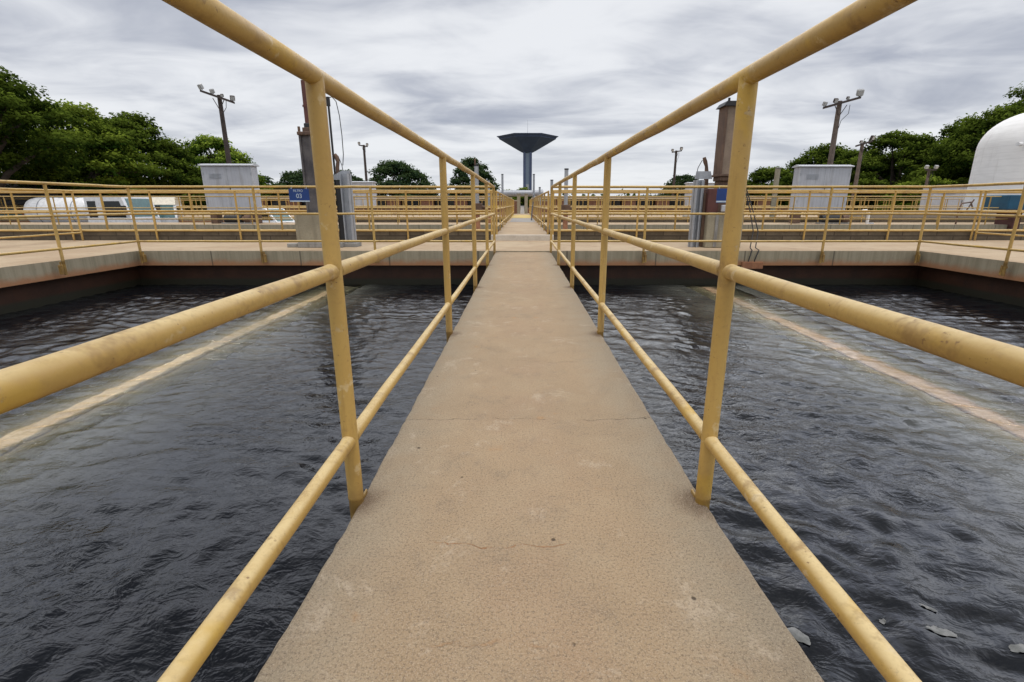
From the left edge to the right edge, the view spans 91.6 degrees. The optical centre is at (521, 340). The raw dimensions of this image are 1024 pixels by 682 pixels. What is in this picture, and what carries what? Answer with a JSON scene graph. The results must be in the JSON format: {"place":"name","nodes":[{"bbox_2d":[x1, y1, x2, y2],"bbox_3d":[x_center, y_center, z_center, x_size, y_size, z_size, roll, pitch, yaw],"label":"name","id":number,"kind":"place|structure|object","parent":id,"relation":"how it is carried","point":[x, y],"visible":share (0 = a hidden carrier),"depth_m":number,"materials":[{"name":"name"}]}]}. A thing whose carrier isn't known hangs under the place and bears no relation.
{"place":"outdoors","nodes":[
{"label":"outdoors","id":0,"kind":"place"},
{"bbox_2d":[0,251,139,287],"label":"pavement","id":1,"kind":"structure","parent":0,"point":[20,269],"depth_m":7.77,"materials":[{"name":"concrete"}]},
{"bbox_2d":[0,188,83,240],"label":"pipe railing","id":2,"kind":"object","parent":1,"relation":"on","point":[75,208],"visible":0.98,"depth_m":10.65,"materials":[{"name":"yellow paint"}]},
{"bbox_2d":[0,180,137,274],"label":"pipe railing","id":3,"kind":"object","parent":1,"relation":"attached to","point":[62,268],"visible":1,"depth_m":7.34,"materials":[{"name":"yellow paint"}]},
{"bbox_2d":[0,216,817,221],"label":"pavement","id":4,"kind":"structure","parent":0,"point":[385,216],"depth_m":31.50,"materials":[{"name":"concrete"}]},
{"bbox_2d":[0,199,508,215],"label":"pipe railing","id":5,"kind":"object","parent":4,"relation":"on","point":[337,212],"visible":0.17,"depth_m":32.36,"materials":[{"name":"yellow paint"}]},
{"bbox_2d":[0,199,508,216],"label":"pipe railing","id":6,"kind":"object","parent":4,"relation":"on","point":[305,206],"visible":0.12,"depth_m":29.97,"materials":[{"name":"yellow paint"}]},
{"bbox_2d":[536,199,959,215],"bbox_3d":[18.352,-8.631,32.287,35.340,1.141,0.043,0,15,0],"label":"pipe railing","id":7,"kind":"object","parent":4,"relation":"on","point":[745,212],"visible":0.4,"depth_m":32.36,"materials":[{"name":"yellow paint"}]},
{"bbox_2d":[536,199,962,216],"bbox_3d":[18.352,-7.995,30.014,35.340,1.121,0.043,0,15,0],"label":"pipe railing","id":8,"kind":"object","parent":4,"relation":"on","point":[766,206],"visible":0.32,"depth_m":29.97,"materials":[{"name":"yellow paint"}]},
{"bbox_2d":[186,213,816,215],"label":"pavement","id":9,"kind":"structure","parent":0,"point":[528,213],"depth_m":36.07,"materials":[{"name":"concrete"}]},
{"bbox_2d":[17,200,484,215],"bbox_3d":[-19.228,-9.399,35.270,33.500,1.121,0.043,0,15,0],"label":"pipe railing","id":10,"kind":"object","parent":9,"relation":"on","point":[359,208],"visible":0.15,"depth_m":35.11,"materials":[{"name":"yellow paint"}]},
{"bbox_2d":[352,181,376,209],"bbox_3d":[-11.378,-9.970,34.802,2.440,2.270,1.040,0,15,0],"label":"metal cabinet","id":11,"kind":"object","parent":9,"relation":"on","point":[359,201],"visible":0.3,"depth_m":34.35,"materials":[{"name":"metal"}]},
{"bbox_2d":[497,189,542,199],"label":"pipe","id":12,"kind":"object","parent":9,"relation":"on","point":[513,192],"visible":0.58,"depth_m":40.05,"materials":[{"name":"metal"}]},
{"bbox_2d":[261,197,789,212],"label":"brick building","id":13,"kind":"structure","parent":9,"relation":"on","point":[468,203],"depth_m":44.45,"materials":[{"name":"brown brick"}]},
{"bbox_2d":[268,199,285,205],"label":"window","id":14,"kind":"structure","parent":13,"relation":"in","point":[274,203],"depth_m":44.90,"materials":[{"name":"black glass"}]},
{"bbox_2d":[401,199,419,205],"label":"window","id":15,"kind":"structure","parent":13,"relation":"in","point":[415,203],"depth_m":44.92,"materials":[{"name":"black glass"}]},
{"bbox_2d":[568,199,586,205],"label":"window","id":16,"kind":"structure","parent":13,"relation":"in","point":[578,203],"depth_m":44.90,"materials":[{"name":"black glass"}]},
{"bbox_2d":[684,182,714,209],"bbox_3d":[12.622,-9.941,34.810,2.340,2.210,1.040,0,15,0],"label":"metal cabinet","id":17,"kind":"object","parent":9,"relation":"on","point":[686,199],"visible":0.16,"depth_m":34.39,"materials":[{"name":"metal"}]},
{"bbox_2d":[561,200,920,215],"bbox_3d":[19.272,-9.399,35.270,33.500,1.121,0.043,0,15,0],"label":"pipe railing","id":18,"kind":"object","parent":9,"relation":"on","point":[745,204],"visible":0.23,"depth_m":35.11,"materials":[{"name":"yellow paint"}]},
{"bbox_2d":[919,187,966,209],"bbox_3d":[29.322,-9.521,33.681,4.040,1.880,1.140,0,15,0],"label":"metal cabinet","id":19,"kind":"object","parent":9,"relation":"on","point":[953,201],"visible":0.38,"depth_m":33.20,"materials":[{"name":"metal"}]},
{"bbox_2d":[0,284,1023,681],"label":"water","id":20,"kind":"structure","parent":0,"point":[146,502],"depth_m":2.91,"materials":[{"name":"liquid"}]},
{"bbox_2d":[787,627,810,644],"bbox_3d":[0.966,1.026,1.732,0.046,0.007,0.081,-10,18,-32],"label":"scum patch","id":21,"kind":"object","parent":20,"relation":"on","point":[798,635],"visible":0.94,"depth_m":1.73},
{"bbox_2d":[926,626,956,636],"bbox_3d":[1.478,1.022,1.754,0.093,0.012,0.040,5,16,17],"label":"scum patch","id":22,"kind":"object","parent":20,"relation":"on","point":[941,631],"visible":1,"depth_m":1.75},
{"bbox_2d":[1009,644,1023,652],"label":"scum patch","id":23,"kind":"object","parent":20,"relation":"on","point":[1017,648],"visible":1,"depth_m":1.69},
{"bbox_2d":[0,240,1023,264],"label":"pavement","id":24,"kind":"structure","parent":0,"point":[586,253],"depth_m":9.07,"materials":[{"name":"concrete"}]},
{"bbox_2d":[0,231,490,239],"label":"block curb","id":25,"kind":"structure","parent":24,"relation":"on","point":[246,235],"depth_m":11.66,"materials":[{"name":"concrete"}]},
{"bbox_2d":[0,192,490,229],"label":"pipe railing","id":26,"kind":"object","parent":25,"relation":"attached to","point":[102,205],"visible":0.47,"depth_m":11.83,"materials":[{"name":"yellow paint"}]},
{"bbox_2d":[0,190,492,239],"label":"pipe railing","id":27,"kind":"object","parent":24,"relation":"on","point":[236,211],"visible":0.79,"depth_m":11.44,"materials":[{"name":"yellow paint"}]},
{"bbox_2d":[126,186,492,262],"bbox_3d":[-3.668,-2.050,8.810,6.365,1.338,0.063,0,15,0],"label":"pipe railing","id":28,"kind":"object","parent":24,"relation":"attached to","point":[143,258],"visible":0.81,"depth_m":8.74,"materials":[{"name":"yellow paint"}]},
{"bbox_2d":[288,187,309,201],"bbox_3d":[-3.848,-2.539,8.629,0.350,0.246,0.031,0,15,0],"label":"number sign","id":29,"kind":"object","parent":28,"relation":"hanging from","point":[298,195],"visible":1,"depth_m":8.62,"materials":[{"name":"blue metal"}]},
{"bbox_2d":[294,80,344,247],"bbox_3d":[-3.918,-3.325,9.519,0.880,3.000,0.540,0,15,0],"label":"gate lifter","id":30,"kind":"object","parent":24,"relation":"on","point":[307,227],"visible":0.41,"depth_m":9.53,"materials":[{"name":"metal"}]},
{"bbox_2d":[326,97,343,239],"bbox_3d":[-3.590,-3.299,9.827,0.246,2.786,0.072,0,15,0],"label":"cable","id":31,"kind":"object","parent":24,"relation":"on","point":[329,116],"visible":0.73,"depth_m":9.66,"materials":[{"name":"black metal"}]},
{"bbox_2d":[333,171,361,246],"bbox_3d":[-3.508,-2.583,9.764,0.540,1.440,0.320,0,15,0],"label":"gate guide","id":32,"kind":"object","parent":24,"relation":"on","point":[346,205],"visible":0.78,"depth_m":9.71,"materials":[{"name":"metal"}]},
{"bbox_2d":[333,153,342,173],"bbox_3d":[-3.528,-3.413,9.588,0.171,0.374,0.090,0,15,0],"label":"crank arm","id":33,"kind":"object","parent":32,"relation":"attached to","point":[337,158],"visible":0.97,"depth_m":9.56},
{"bbox_2d":[491,235,553,240],"bbox_3d":[0.022,-2.379,11.624,1.460,0.200,0.118,0,15,0],"label":"step","id":34,"kind":"object","parent":24,"relation":"on","point":[522,237],"visible":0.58,"depth_m":11.56,"materials":[{"name":"concrete"}]},
{"bbox_2d":[688,171,711,246],"bbox_3d":[3.482,-2.544,9.661,0.320,1.420,0.220,0,15,0],"label":"gate guide","id":35,"kind":"object","parent":24,"relation":"on","point":[697,223],"visible":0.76,"depth_m":9.62,"materials":[{"name":"metal"}]},
{"bbox_2d":[700,98,743,247],"bbox_3d":[3.892,-3.147,9.475,0.700,2.680,0.540,0,15,0],"label":"gate lifter","id":36,"kind":"object","parent":24,"relation":"on","point":[713,227],"visible":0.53,"depth_m":9.42,"materials":[{"name":"metal"}]},
{"bbox_2d":[697,157,708,188],"bbox_3d":[3.542,-3.269,9.732,0.254,0.620,0.100,0,15,0],"label":"crank arm","id":37,"kind":"object","parent":36,"relation":"attached to","point":[704,160],"visible":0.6,"depth_m":9.68},
{"bbox_2d":[552,186,931,262],"bbox_3d":[3.845,-2.050,8.810,6.632,1.338,0.063,0,15,0],"label":"pipe railing","id":38,"kind":"object","parent":24,"relation":"attached to","point":[822,254],"visible":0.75,"depth_m":8.74,"materials":[{"name":"yellow paint"}]},
{"bbox_2d":[716,187,726,202],"bbox_3d":[3.549,-2.529,8.632,0.335,0.266,0.031,0,15,0],"label":"number sign","id":39,"kind":"object","parent":38,"relation":"hanging from","point":[721,196],"visible":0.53,"depth_m":8.62,"materials":[{"name":"blue metal"}]},
{"bbox_2d":[741,262,762,268],"bbox_3d":[4.192,-1.375,9.048,0.380,0.130,0.058,0,15,0],"label":"rusty plate","id":40,"kind":"object","parent":24,"relation":"attached to","point":[752,265],"visible":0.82,"depth_m":9.02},
{"bbox_2d":[552,190,1023,239],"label":"pipe railing","id":41,"kind":"object","parent":24,"relation":"on","point":[976,211],"visible":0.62,"depth_m":11.44,"materials":[{"name":"yellow paint"}]},
{"bbox_2d":[554,231,1023,239],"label":"block curb","id":42,"kind":"structure","parent":24,"relation":"on","point":[784,235],"depth_m":11.66,"materials":[{"name":"concrete"}]},
{"bbox_2d":[550,192,1023,229],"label":"pipe railing","id":43,"kind":"object","parent":42,"relation":"attached to","point":[939,216],"visible":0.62,"depth_m":11.82,"materials":[{"name":"yellow paint"}]},
{"bbox_2d":[920,182,1023,275],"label":"pipe railing","id":44,"kind":"object","parent":24,"relation":"attached to","point":[1009,249],"visible":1,"depth_m":7.40,"materials":[{"name":"yellow paint"}]},
{"bbox_2d":[0,222,1023,232],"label":"pavement","id":45,"kind":"structure","parent":0,"point":[438,225],"depth_m":19.53,"materials":[{"name":"concrete"}]},
{"bbox_2d":[198,164,262,223],"bbox_3d":[-11.828,-6.029,20.433,2.160,2.350,0.600,0,15,0],"label":"metal cabinet","id":46,"kind":"object","parent":45,"relation":"on","point":[229,174],"visible":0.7,"depth_m":20.12,"materials":[{"name":"metal"}]},
{"bbox_2d":[221,215,255,223],"bbox_3d":[-11.453,-4.927,20.165,1.250,0.366,0.340,0,15,0],"label":"pump unit","id":47,"kind":"object","parent":45,"relation":"on","point":[236,221],"visible":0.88,"depth_m":20.05,"materials":[{"name":"grey metal"}]},
{"bbox_2d":[0,196,503,224],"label":"pipe railing","id":48,"kind":"object","parent":45,"relation":"on","point":[201,207],"visible":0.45,"depth_m":19.36,"materials":[{"name":"yellow paint"}]},
{"bbox_2d":[178,197,501,221],"bbox_3d":[-7.808,-5.700,21.685,14.340,1.151,0.043,0,15,0],"label":"pipe railing","id":49,"kind":"object","parent":45,"relation":"on","point":[268,217],"visible":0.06,"depth_m":21.75,"materials":[{"name":"yellow paint"}]},
{"bbox_2d":[337,218,501,221],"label":"block curb","id":50,"kind":"structure","parent":45,"relation":"on","point":[416,220],"depth_m":21.88,"materials":[{"name":"concrete"}]},
{"bbox_2d":[540,197,865,221],"bbox_3d":[7.852,-5.700,21.685,14.340,1.151,0.043,0,15,0],"label":"pipe railing","id":51,"kind":"object","parent":45,"relation":"on","point":[861,217],"visible":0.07,"depth_m":21.75,"materials":[{"name":"yellow paint"}]},
{"bbox_2d":[540,196,1023,224],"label":"pipe railing","id":52,"kind":"object","parent":45,"relation":"on","point":[793,207],"visible":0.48,"depth_m":19.36,"materials":[{"name":"yellow paint"}]},
{"bbox_2d":[540,217,1023,221],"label":"block curb","id":53,"kind":"structure","parent":45,"relation":"on","point":[804,220],"depth_m":21.88,"materials":[{"name":"concrete"}]},
{"bbox_2d":[789,165,854,222],"bbox_3d":[12.202,-6.020,20.435,2.200,2.290,0.600,0,15,0],"label":"metal cabinet","id":54,"kind":"object","parent":45,"relation":"on","point":[821,175],"visible":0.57,"depth_m":20.12,"materials":[{"name":"metal"}]},
{"bbox_2d":[983,195,1023,228],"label":"blue machine","id":55,"kind":"object","parent":45,"relation":"on","point":[1007,202],"visible":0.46,"depth_m":19.31,"materials":[{"name":"paint"}]},
{"bbox_2d":[0,0,1023,195],"label":"sky","id":56,"kind":"structure","parent":0,"point":[462,75],"materials":[{"name":"grey"}]},
{"bbox_2d":[495,200,546,214],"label":"brick wall","id":57,"kind":"structure","parent":0,"point":[515,206],"depth_m":38.60,"materials":[{"name":"brick"}]},
{"bbox_2d":[498,214,546,234],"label":"walkway","id":58,"kind":"structure","parent":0,"point":[521,228],"depth_m":14.07,"materials":[{"name":"concrete"}]},
{"bbox_2d":[495,191,513,234],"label":"pipe railing","id":59,"kind":"object","parent":58,"relation":"on","point":[511,213],"visible":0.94,"depth_m":15.39,"materials":[{"name":"yellow paint"}]},
{"bbox_2d":[510,218,534,221],"bbox_3d":[0.047,-5.460,22.456,1.050,0.001,5.800,0,15,0],"label":"path patch","id":60,"kind":"object","parent":58,"relation":"on","point":[521,220],"visible":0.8,"depth_m":21.66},
{"bbox_2d":[529,191,548,234],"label":"pipe railing","id":61,"kind":"object","parent":58,"relation":"on","point":[532,200],"visible":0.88,"depth_m":15.38,"materials":[{"name":"yellow paint"}]},
{"bbox_2d":[524,193,527,213],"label":"concrete pillar","id":62,"kind":"structure","parent":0,"point":[526,203],"depth_m":37.04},
{"bbox_2d":[254,252,823,681],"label":"walkway","id":63,"kind":"structure","parent":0,"point":[529,509],"depth_m":1.26,"materials":[{"name":"concrete"}]},
{"bbox_2d":[0,0,495,681],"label":"pipe railing","id":64,"kind":"object","parent":63,"relation":"on","point":[32,380],"visible":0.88,"depth_m":1.03,"materials":[{"name":"yellow paint"}]},
{"bbox_2d":[550,0,1023,681],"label":"pipe railing","id":65,"kind":"object","parent":63,"relation":"on","point":[996,358],"visible":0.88,"depth_m":1.09,"materials":[{"name":"yellow paint"}]},
{"bbox_2d":[815,215,849,223],"bbox_3d":[12.647,-4.927,20.165,1.250,0.366,0.340,0,15,0],"label":"pump unit","id":66,"kind":"object","parent":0,"point":[834,221],"visible":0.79,"depth_m":20.05,"materials":[{"name":"grey metal"}]},
{"bbox_2d":[918,251,1023,281],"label":"pavement","id":67,"kind":"structure","parent":0,"point":[986,263],"depth_m":8.08,"materials":[{"name":"concrete"}]},
{"bbox_2d":[973,189,1023,240],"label":"pipe railing","id":68,"kind":"object","parent":67,"relation":"on","point":[979,218],"visible":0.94,"depth_m":11.13,"materials":[{"name":"yellow paint"}]},
{"bbox_3d":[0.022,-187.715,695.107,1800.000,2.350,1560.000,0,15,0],"label":"ground","id":69,"kind":"structure","parent":0,"visible":0},
{"bbox_2d":[0,183,83,209],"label":"open shed","id":70,"kind":"structure","parent":69,"relation":"on","point":[20,201],"depth_m":33.73,"materials":[{"name":"brown metal"}]},
{"bbox_2d":[0,65,89,193],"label":"rain tree","id":71,"kind":"object","parent":69,"relation":"on","point":[19,105],"visible":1,"depth_m":28.03,"materials":[{"name":"green plant"}]},
{"bbox_2d":[0,98,166,195],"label":"rain tree","id":72,"kind":"object","parent":69,"relation":"on","point":[123,153],"visible":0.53,"depth_m":35.48,"materials":[{"name":"green plant"}]},
{"bbox_2d":[23,197,160,221],"bbox_3d":[-24.118,-6.789,27.818,6.520,2.520,2.700,1,15,2],"label":"tanker truck","id":73,"kind":"object","parent":69,"relation":"on","point":[96,202],"visible":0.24,"depth_m":27.01,"materials":[{"name":"white metal"}]},
{"bbox_2d":[67,110,205,209],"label":"rain tree","id":74,"kind":"object","parent":69,"relation":"on","point":[169,153],"visible":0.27,"depth_m":41.44,"materials":[{"name":"green plant"}]},
{"bbox_2d":[152,197,183,221],"bbox_3d":[-22.252,-7.600,30.692,2.124,2.560,3.620,-8,17,-27],"label":"cream truck","id":75,"kind":"object","parent":69,"relation":"on","point":[166,201],"visible":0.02,"depth_m":29.58,"materials":[{"name":"white metal"}]},
{"bbox_2d":[197,84,234,212],"bbox_3d":[-16.644,-9.961,28.265,1.963,8.399,0.512,0,15,0],"label":"utility pole","id":76,"kind":"object","parent":69,"relation":"on","point":[220,98],"visible":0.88,"depth_m":27.55,"materials":[{"name":"grey wood"}]},
{"bbox_2d":[177,132,274,195],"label":"rain tree","id":77,"kind":"object","parent":69,"relation":"on","point":[203,144],"visible":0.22,"depth_m":55.10,"materials":[{"name":"green plant"}]},
{"bbox_2d":[235,208,294,221],"bbox_3d":[-14.578,-6.865,29.226,4.200,1.920,1.760,4,16,13],"label":"parked car","id":78,"kind":"object","parent":69,"relation":"on","point":[273,215],"visible":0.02,"depth_m":28.58,"materials":[{"name":"white metal"}]},
{"bbox_2d":[269,169,303,195],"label":"rain tree","id":79,"kind":"object","parent":69,"relation":"on","point":[287,178],"visible":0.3,"depth_m":111.45,"materials":[{"name":"green plant"}]},
{"bbox_2d":[358,142,367,180],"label":"utility pole","id":80,"kind":"object","parent":69,"relation":"on","point":[364,156],"visible":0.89,"depth_m":56.44,"materials":[{"name":"grey wood"}]},
{"bbox_2d":[367,159,438,195],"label":"rain tree","id":81,"kind":"object","parent":69,"relation":"on","point":[405,173],"visible":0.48,"depth_m":101.92,"materials":[{"name":"green plant"}]},
{"bbox_2d":[447,156,500,195],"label":"rain tree","id":82,"kind":"object","parent":69,"relation":"on","point":[462,178],"visible":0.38,"depth_m":93.22,"materials":[{"name":"green plant"}]},
{"bbox_2d":[104,185,881,209],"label":"shrubbery","id":83,"kind":"object","parent":69,"relation":"on","point":[783,194],"depth_m":61.94,"materials":[{"name":"green plant"}]},
{"bbox_2d":[497,128,558,189],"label":"water tower","id":84,"kind":"structure","parent":69,"relation":"on","point":[527,144],"depth_m":184.42,"materials":[{"name":"grey paint"}]},
{"bbox_2d":[520,189,655,207],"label":"woodland","id":85,"kind":"object","parent":69,"relation":"on","point":[628,194],"depth_m":157.74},
{"bbox_2d":[655,173,697,195],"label":"rain tree","id":86,"kind":"object","parent":69,"relation":"on","point":[680,180],"visible":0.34,"depth_m":112.77,"materials":[{"name":"green plant"}]},
{"bbox_2d":[671,147,682,195],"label":"utility pole","id":87,"kind":"object","parent":69,"relation":"on","point":[675,163],"visible":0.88,"depth_m":56.63,"materials":[{"name":"brown wood"}]},
{"bbox_2d":[745,166,793,205],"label":"rain tree","id":88,"kind":"object","parent":69,"relation":"on","point":[760,177],"visible":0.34,"depth_m":83.60,"materials":[{"name":"green plant"}]},
{"bbox_2d":[767,171,793,205],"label":"rain tree","id":89,"kind":"object","parent":69,"relation":"on","point":[786,182],"visible":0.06,"depth_m":66.60,"materials":[{"name":"green plant"}]},
{"bbox_2d":[785,142,850,171],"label":"rain tree","id":90,"kind":"object","parent":69,"relation":"on","point":[819,153],"visible":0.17,"depth_m":83.46,"materials":[{"name":"green plant"}]},
{"bbox_2d":[819,89,864,216],"bbox_3d":[17.592,-9.834,28.284,2.164,8.144,0.583,0,15,0],"label":"utility pole","id":91,"kind":"object","parent":69,"relation":"on","point":[859,94],"visible":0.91,"depth_m":27.59,"materials":[{"name":"brown wood"}]},
{"bbox_2d":[849,135,875,209],"bbox_3d":[25.695,-11.952,38.098,1.329,7.026,0.495,2,15,6],"label":"utility pole","id":92,"kind":"object","parent":69,"relation":"on","point":[861,150],"visible":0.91,"depth_m":37.65,"materials":[{"name":"brown wood"}]},
{"bbox_2d":[836,149,896,209],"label":"rain tree","id":93,"kind":"object","parent":69,"relation":"on","point":[845,158],"visible":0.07,"depth_m":69.04,"materials":[{"name":"green plant"}]},
{"bbox_2d":[846,129,966,209],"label":"rain tree","id":94,"kind":"object","parent":69,"relation":"on","point":[913,148],"visible":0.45,"depth_m":55.19,"materials":[{"name":"green plant"}]},
{"bbox_2d":[826,212,996,216],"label":"wall","id":95,"kind":"structure","parent":69,"relation":"on","point":[915,215],"depth_m":23.47,"materials":[{"name":"concrete"}]},
{"bbox_2d":[873,175,957,209],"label":"rain tree","id":96,"kind":"object","parent":69,"relation":"on","point":[934,180],"visible":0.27,"depth_m":44.91,"materials":[{"name":"green plant"}]},
{"bbox_2d":[924,165,938,185],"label":"utility pole","id":97,"kind":"object","parent":69,"relation":"on","point":[926,167],"visible":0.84,"depth_m":42.54,"materials":[{"name":"grey wood"}]},
{"bbox_2d":[890,113,982,198],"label":"rain tree","id":98,"kind":"object","parent":69,"relation":"on","point":[950,129],"visible":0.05,"depth_m":52.15,"materials":[{"name":"green plant"}]},
{"bbox_2d":[905,103,1023,195],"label":"rain tree","id":99,"kind":"object","parent":69,"relation":"on","point":[960,145],"visible":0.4,"depth_m":45.67,"materials":[{"name":"green plant"}]},
{"bbox_2d":[954,81,1023,181],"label":"rain tree","id":100,"kind":"object","parent":69,"relation":"on","point":[1020,93],"visible":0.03,"depth_m":47.95,"materials":[{"name":"green plant"}]},
{"bbox_2d":[962,113,1023,214],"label":"white silo","id":101,"kind":"object","parent":69,"relation":"on","point":[999,156],"visible":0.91,"depth_m":23.74,"materials":[{"name":"white painted metal"},{"name":"blue paint"}]},
{"label":"water","id":102,"kind":"structure","parent":0,"visible":0},
{"bbox_2d":[474,159,484,228],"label":"valve column","id":103,"kind":"structure","parent":102,"relation":"in","point":[479,206],"depth_m":12.06,"materials":[{"name":"metal"}]},
{"bbox_2d":[561,168,571,228],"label":"valve column","id":104,"kind":"structure","parent":102,"relation":"in","point":[565,206],"depth_m":12.09,"materials":[{"name":"metal"}]},
{"label":"water","id":105,"kind":"structure","parent":0,"visible":0},
{"bbox_2d":[501,174,503,216],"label":"valve column","id":106,"kind":"structure","parent":105,"relation":"in","point":[502,186],"depth_m":25.82,"materials":[{"name":"metal"}]},
{"bbox_2d":[769,167,781,216],"bbox_3d":[14.642,-8.085,28.890,0.260,3.750,0.260,0,15,0],"label":"concrete post","id":107,"kind":"object","parent":105,"relation":"in","point":[776,183],"visible":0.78,"depth_m":28.61,"materials":[{"name":"concrete"}]},
{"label":"basin floor","id":108,"kind":"structure","parent":0,"visible":0},
{"bbox_2d":[0,266,140,314],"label":"basin wall","id":109,"kind":"structure","parent":108,"relation":"on","point":[15,298],"depth_m":7.76,"materials":[{"name":"concrete"}]},
{"bbox_2d":[138,265,918,284],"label":"basin wall","id":110,"kind":"structure","parent":108,"relation":"on","point":[589,274],"depth_m":9.28,"materials":[{"name":"concrete"}]},
{"bbox_2d":[915,266,1023,306],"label":"basin wall","id":111,"kind":"structure","parent":108,"relation":"on","point":[1007,291],"depth_m":8.13,"materials":[{"name":"concrete"}]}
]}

